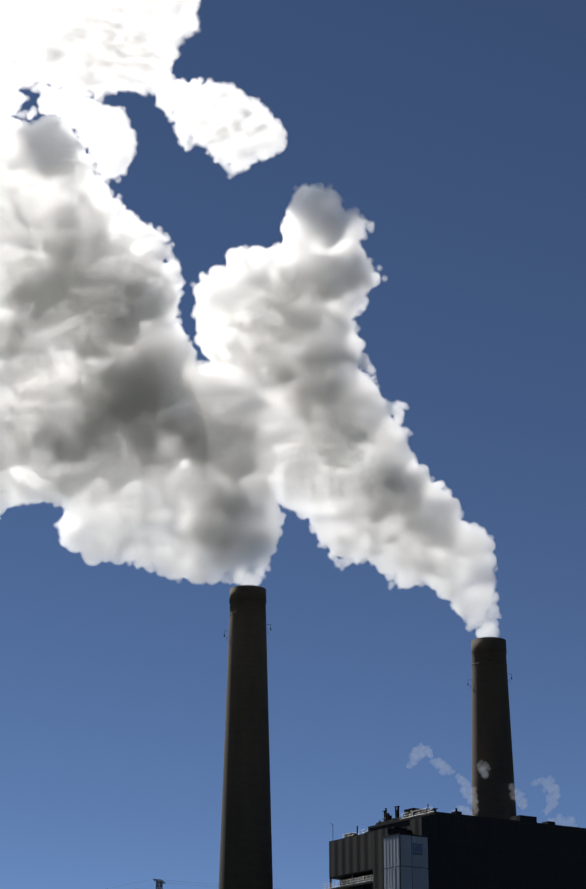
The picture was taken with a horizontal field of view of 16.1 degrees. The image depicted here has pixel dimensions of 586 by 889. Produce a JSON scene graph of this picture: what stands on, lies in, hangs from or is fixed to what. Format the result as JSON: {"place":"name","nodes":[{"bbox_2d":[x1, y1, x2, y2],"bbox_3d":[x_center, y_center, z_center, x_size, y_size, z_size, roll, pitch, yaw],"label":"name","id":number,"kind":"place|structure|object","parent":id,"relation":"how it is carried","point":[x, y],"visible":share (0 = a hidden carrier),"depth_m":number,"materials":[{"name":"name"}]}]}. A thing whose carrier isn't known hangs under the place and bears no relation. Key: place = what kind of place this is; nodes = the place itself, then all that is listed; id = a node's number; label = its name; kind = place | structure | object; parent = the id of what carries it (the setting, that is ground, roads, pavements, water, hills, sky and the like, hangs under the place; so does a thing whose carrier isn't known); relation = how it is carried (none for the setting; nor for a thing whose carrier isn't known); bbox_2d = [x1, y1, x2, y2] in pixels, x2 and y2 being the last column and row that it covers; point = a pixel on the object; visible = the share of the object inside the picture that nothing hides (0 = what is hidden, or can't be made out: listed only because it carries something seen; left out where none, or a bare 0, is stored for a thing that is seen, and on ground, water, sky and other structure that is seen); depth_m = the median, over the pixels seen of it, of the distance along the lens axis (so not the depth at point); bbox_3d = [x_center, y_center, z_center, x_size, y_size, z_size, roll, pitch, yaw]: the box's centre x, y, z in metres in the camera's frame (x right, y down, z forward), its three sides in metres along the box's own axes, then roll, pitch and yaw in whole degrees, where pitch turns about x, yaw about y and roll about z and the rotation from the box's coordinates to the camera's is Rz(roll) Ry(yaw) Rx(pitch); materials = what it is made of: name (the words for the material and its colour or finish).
{"place":"outdoors","nodes":[
{"label":"outdoors","id":0,"kind":"place"},
{"bbox_2d":[0,0,585,888],"label":"sky","id":1,"kind":"structure","parent":0,"point":[292,293],"materials":[{"name":"blue"}]},
{"label":"ground","id":2,"kind":"structure","parent":0,"visible":0},
{"bbox_2d":[153,879,164,888],"bbox_3d":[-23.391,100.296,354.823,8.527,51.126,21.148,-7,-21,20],"label":"pylon","id":3,"kind":"object","parent":2,"relation":"on","point":[160,882],"visible":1,"depth_m":362.86,"materials":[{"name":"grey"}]},
{"bbox_2d":[219,585,272,888],"bbox_3d":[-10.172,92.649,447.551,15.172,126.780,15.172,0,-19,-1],"label":"chimney","id":4,"kind":"object","parent":2,"relation":"on","point":[246,848],"visible":1,"depth_m":452.24,"materials":[{"name":"concrete"}]},
{"bbox_2d":[324,804,585,888],"bbox_3d":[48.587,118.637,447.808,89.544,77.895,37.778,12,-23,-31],"label":"power station","id":5,"kind":"object","parent":2,"relation":"on","point":[418,848],"visible":1,"depth_m":435.28,"materials":[{"name":"black metal"}]},
{"bbox_2d":[467,637,515,819],"bbox_3d":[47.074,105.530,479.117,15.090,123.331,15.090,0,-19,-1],"label":"chimney","id":6,"kind":"object","parent":5,"relation":"on","point":[491,739],"visible":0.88,"depth_m":488.47,"materials":[{"name":"concrete"}]}
]}

